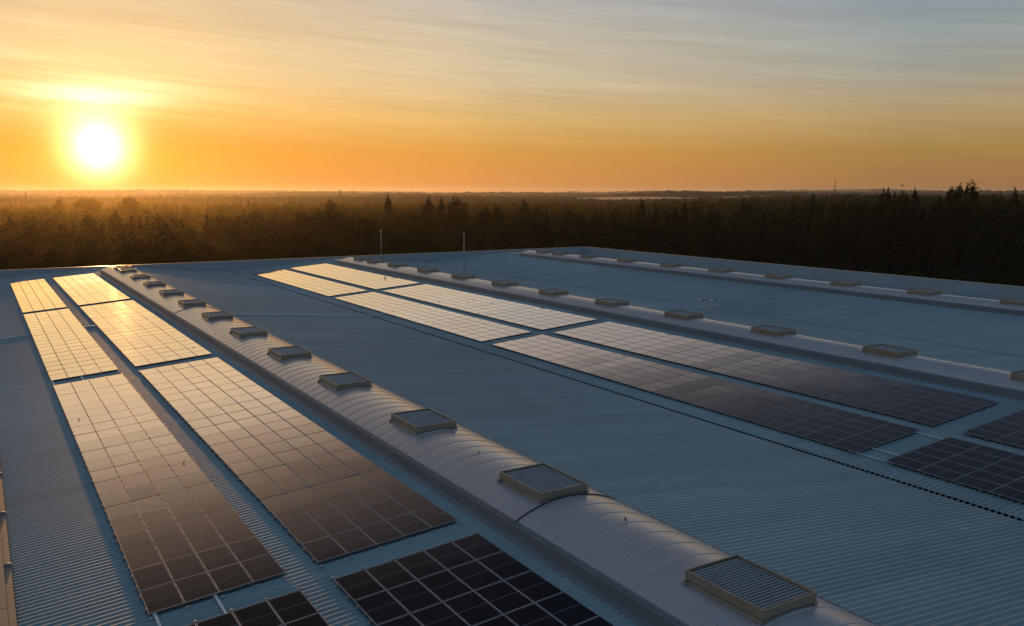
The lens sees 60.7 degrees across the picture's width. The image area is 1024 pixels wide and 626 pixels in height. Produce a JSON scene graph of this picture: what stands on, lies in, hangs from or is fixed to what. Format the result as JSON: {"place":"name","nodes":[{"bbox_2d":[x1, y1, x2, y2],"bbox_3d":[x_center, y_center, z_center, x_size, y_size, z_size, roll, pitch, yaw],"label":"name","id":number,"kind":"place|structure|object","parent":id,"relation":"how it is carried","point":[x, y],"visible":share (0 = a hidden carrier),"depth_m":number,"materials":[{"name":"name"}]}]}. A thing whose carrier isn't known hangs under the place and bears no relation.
{"place":"outdoors","nodes":[
{"label":"outdoors","id":0,"kind":"place"},
{"bbox_2d":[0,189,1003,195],"bbox_3d":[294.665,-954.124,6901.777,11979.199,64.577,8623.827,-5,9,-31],"label":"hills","id":1,"kind":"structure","parent":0,"point":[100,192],"depth_m":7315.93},
{"bbox_2d":[0,194,1020,210],"bbox_3d":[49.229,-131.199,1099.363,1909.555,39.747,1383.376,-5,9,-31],"label":"hills","id":2,"kind":"structure","parent":0,"point":[106,202],"depth_m":1217.53,"materials":[{"name":"plant"}]},
{"bbox_2d":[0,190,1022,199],"bbox_3d":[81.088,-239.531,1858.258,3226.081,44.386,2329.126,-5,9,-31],"label":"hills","id":3,"kind":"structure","parent":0,"point":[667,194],"depth_m":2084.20,"materials":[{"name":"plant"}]},
{"bbox_2d":[0,190,1023,197],"bbox_3d":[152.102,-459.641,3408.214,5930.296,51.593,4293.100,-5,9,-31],"label":"hills","id":4,"kind":"structure","parent":0,"point":[354,194],"depth_m":3703.16,"materials":[{"name":"plant"}]},
{"bbox_2d":[0,240,1023,625],"bbox_3d":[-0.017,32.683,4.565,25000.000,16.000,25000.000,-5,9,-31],"label":"ground","id":5,"kind":"structure","parent":0,"point":[844,264],"depth_m":284.92,"materials":[{"name":"green plant"}]},
{"bbox_2d":[0,229,17,269],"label":"eucalyptus tree","id":6,"kind":"object","parent":5,"relation":"on","point":[3,249],"visible":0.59,"depth_m":228.55,"materials":[{"name":"green plant"}]},
{"bbox_2d":[1,229,35,269],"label":"eucalyptus tree","id":7,"kind":"object","parent":5,"relation":"on","point":[19,255],"visible":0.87,"depth_m":226.30,"materials":[{"name":"green plant"}]},
{"bbox_2d":[9,221,58,267],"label":"pine tree","id":8,"kind":"object","parent":5,"relation":"on","point":[29,234],"visible":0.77,"depth_m":237.02,"materials":[{"name":"green plant"}]},
{"bbox_2d":[23,216,52,268],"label":"pine tree","id":9,"kind":"object","parent":5,"relation":"on","point":[43,262],"visible":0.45,"depth_m":245.00,"materials":[{"name":"green plant"}]},
{"bbox_2d":[50,222,79,267],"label":"eucalyptus tree","id":10,"kind":"object","parent":5,"relation":"on","point":[65,247],"visible":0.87,"depth_m":233.06,"materials":[{"name":"green plant"}]},
{"bbox_2d":[75,224,98,266],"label":"eucalyptus tree","id":11,"kind":"object","parent":5,"relation":"on","point":[84,263],"visible":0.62,"depth_m":248.01,"materials":[{"name":"green plant"}]},
{"bbox_2d":[79,197,102,217],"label":"pine tree","id":12,"kind":"object","parent":5,"relation":"on","point":[94,209],"visible":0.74,"depth_m":464.58,"materials":[{"name":"green plant"}]},
{"bbox_2d":[81,224,109,265],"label":"eucalyptus tree","id":13,"kind":"object","parent":5,"relation":"on","point":[98,246],"visible":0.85,"depth_m":237.55,"materials":[{"name":"green plant"}]},
{"bbox_2d":[106,211,120,265],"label":"pine tree","id":14,"kind":"object","parent":5,"relation":"on","point":[111,236],"visible":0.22,"depth_m":273.40,"materials":[{"name":"green plant"}]},
{"bbox_2d":[110,218,129,264],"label":"tree","id":15,"kind":"object","parent":5,"relation":"on","point":[115,241],"visible":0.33,"depth_m":246.98,"materials":[{"name":"green plant"}]},
{"bbox_2d":[111,221,142,264],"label":"eucalyptus tree","id":16,"kind":"object","parent":5,"relation":"on","point":[128,249],"visible":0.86,"depth_m":237.06,"materials":[{"name":"green plant"}]},
{"bbox_2d":[136,222,149,263],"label":"pine tree","id":17,"kind":"object","parent":5,"relation":"on","point":[141,246],"visible":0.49,"depth_m":249.26,"materials":[{"name":"green plant"}]},
{"bbox_2d":[142,222,164,263],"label":"eucalyptus tree","id":18,"kind":"object","parent":5,"relation":"on","point":[152,252],"visible":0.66,"depth_m":241.78,"materials":[{"name":"green plant"}]},
{"bbox_2d":[144,213,180,263],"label":"eucalyptus tree","id":19,"kind":"object","parent":5,"relation":"on","point":[164,238],"visible":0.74,"depth_m":246.59,"materials":[{"name":"green plant"}]},
{"bbox_2d":[167,221,198,262],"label":"eucalyptus tree","id":20,"kind":"object","parent":5,"relation":"on","point":[181,241],"visible":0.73,"depth_m":253.69,"materials":[{"name":"green plant"}]},
{"bbox_2d":[184,223,200,261],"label":"pine tree","id":21,"kind":"object","parent":5,"relation":"on","point":[192,255],"visible":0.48,"depth_m":245.87,"materials":[{"name":"green plant"}]},
{"bbox_2d":[198,211,217,261],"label":"pine tree","id":22,"kind":"object","parent":5,"relation":"on","point":[206,247],"visible":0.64,"depth_m":262.49,"materials":[{"name":"green plant"}]},
{"bbox_2d":[208,218,232,260],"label":"eucalyptus tree","id":23,"kind":"object","parent":5,"relation":"on","point":[221,245],"visible":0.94,"depth_m":258.50,"materials":[{"name":"green plant"}]},
{"bbox_2d":[233,225,249,260],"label":"pine tree","id":24,"kind":"object","parent":5,"relation":"on","point":[241,252],"visible":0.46,"depth_m":248.77,"materials":[{"name":"green plant"}]},
{"bbox_2d":[245,217,269,259],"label":"eucalyptus tree","id":25,"kind":"object","parent":5,"relation":"on","point":[252,250],"visible":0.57,"depth_m":261.21,"materials":[{"name":"green plant"}]},
{"bbox_2d":[255,221,288,258],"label":"eucalyptus tree","id":26,"kind":"object","parent":5,"relation":"on","point":[270,233],"visible":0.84,"depth_m":249.27,"materials":[{"name":"green plant"}]},
{"bbox_2d":[277,220,299,258],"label":"eucalyptus tree","id":27,"kind":"object","parent":5,"relation":"on","point":[287,252],"visible":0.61,"depth_m":262.18,"materials":[{"name":"green plant"}]},
{"bbox_2d":[289,222,303,257],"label":"pine tree","id":28,"kind":"object","parent":5,"relation":"on","point":[296,245],"visible":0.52,"depth_m":251.79,"materials":[{"name":"green plant"}]},
{"bbox_2d":[283,214,320,257],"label":"pine tree","id":29,"kind":"object","parent":5,"relation":"on","point":[301,220],"visible":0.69,"depth_m":257.21,"materials":[{"name":"green plant"}]},
{"bbox_2d":[301,210,326,256],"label":"eucalyptus tree","id":30,"kind":"object","parent":5,"relation":"on","point":[317,245],"visible":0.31,"depth_m":265.15,"materials":[{"name":"green plant"}]},
{"bbox_2d":[318,214,339,256],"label":"pine tree","id":31,"kind":"object","parent":5,"relation":"on","point":[327,250],"visible":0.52,"depth_m":251.63,"materials":[{"name":"green plant"}]},
{"bbox_2d":[348,213,367,255],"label":"pine tree","id":32,"kind":"object","parent":5,"relation":"on","point":[359,247],"visible":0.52,"depth_m":256.90,"materials":[{"name":"green plant"}]},
{"bbox_2d":[371,217,385,254],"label":"tree","id":33,"kind":"object","parent":5,"relation":"on","point":[377,238],"visible":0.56,"depth_m":256.55,"materials":[{"name":"green plant"}]},
{"bbox_2d":[376,215,395,254],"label":"pine tree","id":34,"kind":"object","parent":5,"relation":"on","point":[386,229],"visible":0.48,"depth_m":269.96,"materials":[{"name":"green plant"}]},
{"bbox_2d":[380,194,394,253],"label":"pine tree","id":35,"kind":"object","parent":5,"relation":"on","point":[387,206],"visible":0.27,"depth_m":294.38,"materials":[{"name":"green plant"}]},
{"bbox_2d":[388,226,415,253],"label":"tree","id":36,"kind":"object","parent":5,"relation":"on","point":[398,239],"visible":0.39,"depth_m":266.41,"materials":[{"name":"green plant"}]},
{"bbox_2d":[396,211,427,253],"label":"pine tree","id":37,"kind":"object","parent":5,"relation":"on","point":[411,231],"visible":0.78,"depth_m":260.56,"materials":[{"name":"green plant"}]},
{"bbox_2d":[416,215,443,252],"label":"pine tree","id":38,"kind":"object","parent":5,"relation":"on","point":[429,226],"visible":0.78,"depth_m":262.29,"materials":[{"name":"green plant"}]},
{"bbox_2d":[440,210,456,251],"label":"eucalyptus tree","id":39,"kind":"object","parent":5,"relation":"on","point":[447,249],"visible":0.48,"depth_m":279.91,"materials":[{"name":"green plant"}]},
{"bbox_2d":[437,196,477,251],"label":"eucalyptus tree","id":40,"kind":"object","parent":5,"relation":"on","point":[461,212],"visible":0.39,"depth_m":281.88,"materials":[{"name":"green plant"}]},
{"bbox_2d":[438,223,480,251],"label":"pine tree","id":41,"kind":"object","parent":5,"relation":"on","point":[460,238],"visible":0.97,"depth_m":260.56,"materials":[{"name":"green plant"}]},
{"bbox_2d":[463,221,480,250],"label":"tree","id":42,"kind":"object","parent":5,"relation":"on","point":[471,246],"visible":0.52,"depth_m":274.68,"materials":[{"name":"green plant"}]},
{"bbox_2d":[475,205,493,250],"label":"pine tree","id":43,"kind":"object","parent":5,"relation":"on","point":[484,229],"visible":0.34,"depth_m":276.63,"materials":[{"name":"green plant"}]},
{"bbox_2d":[481,217,505,249],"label":"pine tree","id":44,"kind":"object","parent":5,"relation":"on","point":[496,227],"visible":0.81,"depth_m":267.60,"materials":[{"name":"green plant"}]},
{"bbox_2d":[489,205,508,249],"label":"eucalyptus tree","id":45,"kind":"object","parent":5,"relation":"on","point":[498,215],"visible":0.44,"depth_m":280.01,"materials":[{"name":"green plant"}]},
{"bbox_2d":[0,247,1023,625],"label":"warehouse","id":46,"kind":"structure","parent":5,"relation":"on","point":[876,541],"depth_m":44.53,"materials":[{"name":"metal"}]},
{"bbox_2d":[9,279,66,312],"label":"solar array","id":47,"kind":"object","parent":46,"relation":"on","point":[41,294],"visible":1,"depth_m":105.17,"materials":[{"name":"black glass"}]},
{"bbox_2d":[22,309,117,380],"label":"solar array","id":48,"kind":"object","parent":46,"relation":"on","point":[66,335],"visible":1,"depth_m":71.32,"materials":[{"name":"black glass"}]},
{"bbox_2d":[52,273,130,305],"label":"solar array","id":49,"kind":"object","parent":46,"relation":"on","point":[86,289],"visible":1,"depth_m":108.12,"materials":[{"name":"black glass"}]},
{"bbox_2d":[80,300,211,366],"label":"solar array","id":50,"kind":"object","parent":46,"relation":"on","point":[136,333],"visible":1,"depth_m":74.39,"materials":[{"name":"black glass"}]},
{"bbox_2d":[52,373,290,619],"bbox_3d":[-18.903,6.692,43.312,4.450,0.106,37.490,-10,12,-30],"label":"solar array","id":51,"kind":"object","parent":46,"relation":"on","point":[219,536],"visible":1,"depth_m":35.37,"materials":[{"name":"black glass"}]},
{"bbox_2d":[188,587,328,625],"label":"solar array","id":52,"kind":"object","parent":46,"relation":"on","point":[296,608],"visible":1,"depth_m":26.07,"materials":[{"name":"black glass"}]},
{"bbox_2d":[139,357,462,567],"bbox_3d":[-13.895,5.811,46.284,5.516,0.106,37.490,-10,12,-30],"label":"solar array","id":53,"kind":"object","parent":46,"relation":"on","point":[321,494],"visible":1,"depth_m":38.76,"materials":[{"name":"black glass"}]},
{"bbox_2d":[250,269,367,295],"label":"solar array","id":54,"kind":"object","parent":46,"relation":"on","point":[312,284],"visible":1,"depth_m":124.72,"materials":[{"name":"black glass"}]},
{"bbox_2d":[289,263,418,289],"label":"solar array","id":55,"kind":"object","parent":46,"relation":"on","point":[374,281],"visible":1,"depth_m":128.40,"materials":[{"name":"black glass"}]},
{"bbox_2d":[334,292,530,341],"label":"solar array","id":56,"kind":"object","parent":46,"relation":"on","point":[477,329],"visible":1,"depth_m":90.73,"materials":[{"name":"black glass"}]},
{"bbox_2d":[330,531,613,625],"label":"solar array","id":57,"kind":"object","parent":46,"relation":"on","point":[453,583],"visible":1,"depth_m":26.68,"materials":[{"name":"black glass"}]},
{"bbox_2d":[382,284,596,329],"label":"solar array","id":58,"kind":"object","parent":46,"relation":"on","point":[533,317],"visible":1,"depth_m":94.43,"materials":[{"name":"black glass"}]},
{"bbox_2d":[99,266,880,625],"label":"barrel skylight","id":59,"kind":"object","parent":46,"relation":"on","point":[635,564],"visible":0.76,"depth_m":31.78,"materials":[{"name":"plastic"}]},
{"bbox_2d":[201,311,232,320],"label":"roof vent","id":60,"kind":"object","parent":59,"relation":"on","point":[208,316],"visible":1,"depth_m":76.37,"materials":[{"name":"metal"}]},
{"bbox_2d":[229,326,267,337],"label":"roof vent","id":61,"kind":"object","parent":59,"relation":"on","point":[240,332],"visible":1,"depth_m":67.70,"materials":[{"name":"metal"}]},
{"bbox_2d":[267,346,312,360],"bbox_3d":[-15.120,2.732,59.400,2.270,0.415,2.942,-5,9,-31],"label":"roof vent","id":62,"kind":"object","parent":59,"relation":"on","point":[282,353],"visible":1,"depth_m":58.94,"materials":[{"name":"metal"}]},
{"bbox_2d":[317,372,372,390],"bbox_3d":[-9.695,3.960,50.630,2.270,0.415,2.942,-5,9,-31],"label":"roof vent","id":63,"kind":"object","parent":59,"relation":"on","point":[339,381],"visible":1,"depth_m":50.24,"materials":[{"name":"metal"}]},
{"bbox_2d":[389,408,457,434],"bbox_3d":[-4.265,5.188,41.864,2.270,0.415,2.942,-5,9,-31],"label":"roof vent","id":64,"kind":"object","parent":59,"relation":"on","point":[418,421],"visible":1,"depth_m":41.52,"materials":[{"name":"metal"}]},
{"bbox_2d":[497,463,588,503],"bbox_3d":[1.144,6.417,33.084,2.270,0.415,2.942,-5,9,-31],"label":"roof vent","id":65,"kind":"object","parent":59,"relation":"on","point":[539,483],"visible":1,"depth_m":32.80,"materials":[{"name":"metal"}]},
{"bbox_2d":[682,554,817,624],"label":"roof vent","id":66,"kind":"object","parent":59,"relation":"on","point":[752,590],"visible":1,"depth_m":24.08,"materials":[{"name":"metal"}]},
{"bbox_2d":[337,257,1023,400],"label":"barrel skylight","id":67,"kind":"object","parent":46,"relation":"on","point":[977,379],"visible":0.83,"depth_m":69.00,"materials":[{"name":"plastic"}]},
{"bbox_2d":[594,298,629,305],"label":"roof vent","id":68,"kind":"object","parent":67,"relation":"on","point":[611,302],"visible":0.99,"depth_m":88.09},
{"bbox_2d":[663,310,703,319],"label":"roof vent","id":69,"kind":"object","parent":67,"relation":"on","point":[682,314],"visible":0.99,"depth_m":79.06,"materials":[{"name":"metal"}]},
{"bbox_2d":[750,325,796,335],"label":"roof vent","id":70,"kind":"object","parent":67,"relation":"on","point":[772,330],"visible":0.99,"depth_m":70.31,"materials":[{"name":"metal"}]},
{"bbox_2d":[861,344,917,357],"bbox_3d":[26.644,2.678,61.712,2.270,0.415,2.942,-5,9,-31],"label":"roof vent","id":71,"kind":"object","parent":67,"relation":"on","point":[889,350],"visible":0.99,"depth_m":61.40,"materials":[{"name":"metal"}]},
{"bbox_2d":[490,334,925,454],"bbox_3d":[10.194,4.563,61.744,5.516,0.106,37.700,-10,12,-30],"label":"solar array","id":72,"kind":"object","parent":46,"relation":"on","point":[846,430],"visible":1,"depth_m":55.87,"materials":[{"name":"black glass"}]},
{"bbox_2d":[519,250,1023,316],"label":"barrel skylight","id":73,"kind":"object","parent":46,"relation":"on","point":[964,302],"visible":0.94,"depth_m":109.38,"materials":[{"name":"plastic"}]},
{"bbox_2d":[551,321,1004,427],"bbox_3d":[16.148,3.513,65.278,6.583,0.111,37.700,-10,12,-30],"label":"solar array","id":74,"kind":"object","parent":46,"relation":"on","point":[919,403],"visible":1,"depth_m":59.69,"materials":[{"name":"black glass"}]},
{"bbox_2d":[880,436,1023,502],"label":"solar array","id":75,"kind":"object","parent":46,"relation":"on","point":[998,472],"visible":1,"depth_m":42.12,"materials":[{"name":"black glass"}]},
{"bbox_2d":[957,407,1023,448],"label":"solar array","id":76,"kind":"object","parent":46,"relation":"on","point":[1008,429],"visible":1,"depth_m":46.53,"materials":[{"name":"black glass"}]},
{"bbox_2d":[0,191,1023,265],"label":"forest","id":77,"kind":"object","parent":5,"relation":"on","point":[21,215],"visible":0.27,"depth_m":391.72,"materials":[{"name":"green plant"}]},
{"bbox_2d":[501,206,536,248],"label":"tree","id":78,"kind":"object","parent":5,"relation":"on","point":[524,231],"visible":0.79,"depth_m":259.90,"materials":[{"name":"green plant"}]},
{"bbox_2d":[535,220,556,247],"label":"conifer tree","id":79,"kind":"object","parent":5,"relation":"on","point":[547,241],"visible":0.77,"depth_m":283.54,"materials":[{"name":"green plant"}]},
{"bbox_2d":[549,208,582,247],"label":"conifer tree","id":80,"kind":"object","parent":5,"relation":"on","point":[566,236],"visible":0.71,"depth_m":268.75,"materials":[{"name":"green plant"}]},
{"bbox_2d":[574,215,590,246],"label":"eucalyptus tree","id":81,"kind":"object","parent":5,"relation":"on","point":[583,238],"visible":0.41,"depth_m":298.65,"materials":[{"name":"green plant"}]},
{"bbox_2d":[586,207,603,247],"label":"conifer tree","id":82,"kind":"object","parent":5,"relation":"on","point":[595,231],"visible":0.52,"depth_m":269.28,"materials":[{"name":"green plant"}]},
{"bbox_2d":[602,205,626,249],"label":"tree","id":83,"kind":"object","parent":5,"relation":"on","point":[612,233],"visible":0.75,"depth_m":284.16,"materials":[{"name":"green plant"}]},
{"bbox_2d":[615,222,638,250],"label":"conifer tree","id":84,"kind":"object","parent":5,"relation":"on","point":[627,240],"visible":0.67,"depth_m":280.21,"materials":[{"name":"green plant"}]},
{"bbox_2d":[628,213,650,251],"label":"conifer tree","id":85,"kind":"object","parent":5,"relation":"on","point":[640,243],"visible":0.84,"depth_m":267.70,"materials":[{"name":"green plant"}]},
{"bbox_2d":[653,209,677,254],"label":"pine tree","id":86,"kind":"object","parent":5,"relation":"on","point":[666,239],"visible":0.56,"depth_m":266.40,"materials":[{"name":"green plant"}]},
{"bbox_2d":[667,206,686,255],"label":"pine tree","id":87,"kind":"object","parent":5,"relation":"on","point":[677,228],"visible":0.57,"depth_m":285.15,"materials":[{"name":"green plant"}]},
{"bbox_2d":[679,201,690,255],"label":"eucalyptus tree","id":88,"kind":"object","parent":5,"relation":"on","point":[683,222],"visible":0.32,"depth_m":301.79,"materials":[{"name":"green plant"}]},
{"bbox_2d":[685,199,706,255],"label":"eucalyptus tree","id":89,"kind":"object","parent":5,"relation":"on","point":[689,249],"visible":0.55,"depth_m":279.98,"materials":[{"name":"green plant"}]},
{"bbox_2d":[691,207,711,257],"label":"eucalyptus tree","id":90,"kind":"object","parent":5,"relation":"on","point":[700,240],"visible":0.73,"depth_m":270.94,"materials":[{"name":"green plant"}]},
{"bbox_2d":[702,216,714,257],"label":"eucalyptus tree","id":91,"kind":"object","parent":5,"relation":"on","point":[707,230],"visible":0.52,"depth_m":286.85,"materials":[{"name":"green plant"}]},
{"bbox_2d":[705,208,730,257],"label":"eucalyptus tree","id":92,"kind":"object","parent":5,"relation":"on","point":[716,243],"visible":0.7,"depth_m":290.99,"materials":[{"name":"green plant"}]},
{"bbox_2d":[720,223,733,259],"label":"eucalyptus tree","id":93,"kind":"object","parent":5,"relation":"on","point":[726,254],"visible":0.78,"depth_m":279.50,"materials":[{"name":"green plant"}]},
{"bbox_2d":[730,198,748,260],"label":"pine tree","id":94,"kind":"object","parent":5,"relation":"on","point":[741,211],"visible":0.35,"depth_m":286.41,"materials":[{"name":"green plant"}]},
{"bbox_2d":[727,210,759,260],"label":"eucalyptus tree","id":95,"kind":"object","parent":5,"relation":"on","point":[743,241],"visible":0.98,"depth_m":271.92,"materials":[{"name":"green plant"}]},
{"bbox_2d":[763,216,779,263],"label":"eucalyptus tree","id":96,"kind":"object","parent":5,"relation":"on","point":[771,228],"visible":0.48,"depth_m":283.27,"materials":[{"name":"green plant"}]},
{"bbox_2d":[795,202,816,266],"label":"eucalyptus tree","id":97,"kind":"object","parent":5,"relation":"on","point":[803,239],"visible":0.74,"depth_m":274.30,"materials":[{"name":"green plant"}]},
{"bbox_2d":[804,202,828,267],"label":"eucalyptus tree","id":98,"kind":"object","parent":5,"relation":"on","point":[814,259],"visible":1,"depth_m":268.22,"materials":[{"name":"green plant"}]},
{"bbox_2d":[879,191,922,273],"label":"eucalyptus tree","id":99,"kind":"object","parent":5,"relation":"on","point":[900,217],"visible":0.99,"depth_m":262.86,"materials":[{"name":"green plant"}]},
{"bbox_2d":[892,187,925,272],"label":"pine tree","id":100,"kind":"object","parent":5,"relation":"on","point":[914,205],"visible":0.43,"depth_m":267.11,"materials":[{"name":"green plant"}]},
{"bbox_2d":[930,188,956,269],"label":"conifer tree","id":101,"kind":"object","parent":5,"relation":"on","point":[942,264],"visible":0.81,"depth_m":261.64,"materials":[{"name":"green plant"}]},
{"bbox_2d":[950,182,962,268],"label":"tree","id":102,"kind":"object","parent":5,"relation":"on","point":[957,195],"visible":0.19,"depth_m":265.47,"materials":[{"name":"green plant"}]},
{"bbox_2d":[951,180,985,274],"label":"tree","id":103,"kind":"object","parent":5,"relation":"on","point":[967,210],"visible":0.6,"depth_m":259.80,"materials":[{"name":"green plant"}]},
{"bbox_2d":[997,187,1023,273],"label":"pine tree","id":104,"kind":"object","parent":5,"relation":"on","point":[1012,201],"visible":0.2,"depth_m":263.54,"materials":[{"name":"green plant"}]},
{"bbox_2d":[1001,272,1023,285],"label":"shrub","id":105,"kind":"object","parent":5,"relation":"on","point":[1017,279],"visible":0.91,"depth_m":232.59,"materials":[{"name":"green plant"}]},
{"bbox_2d":[0,0,1023,192],"label":"sky","id":106,"kind":"structure","parent":0,"point":[429,96],"materials":[{"name":"orange"}]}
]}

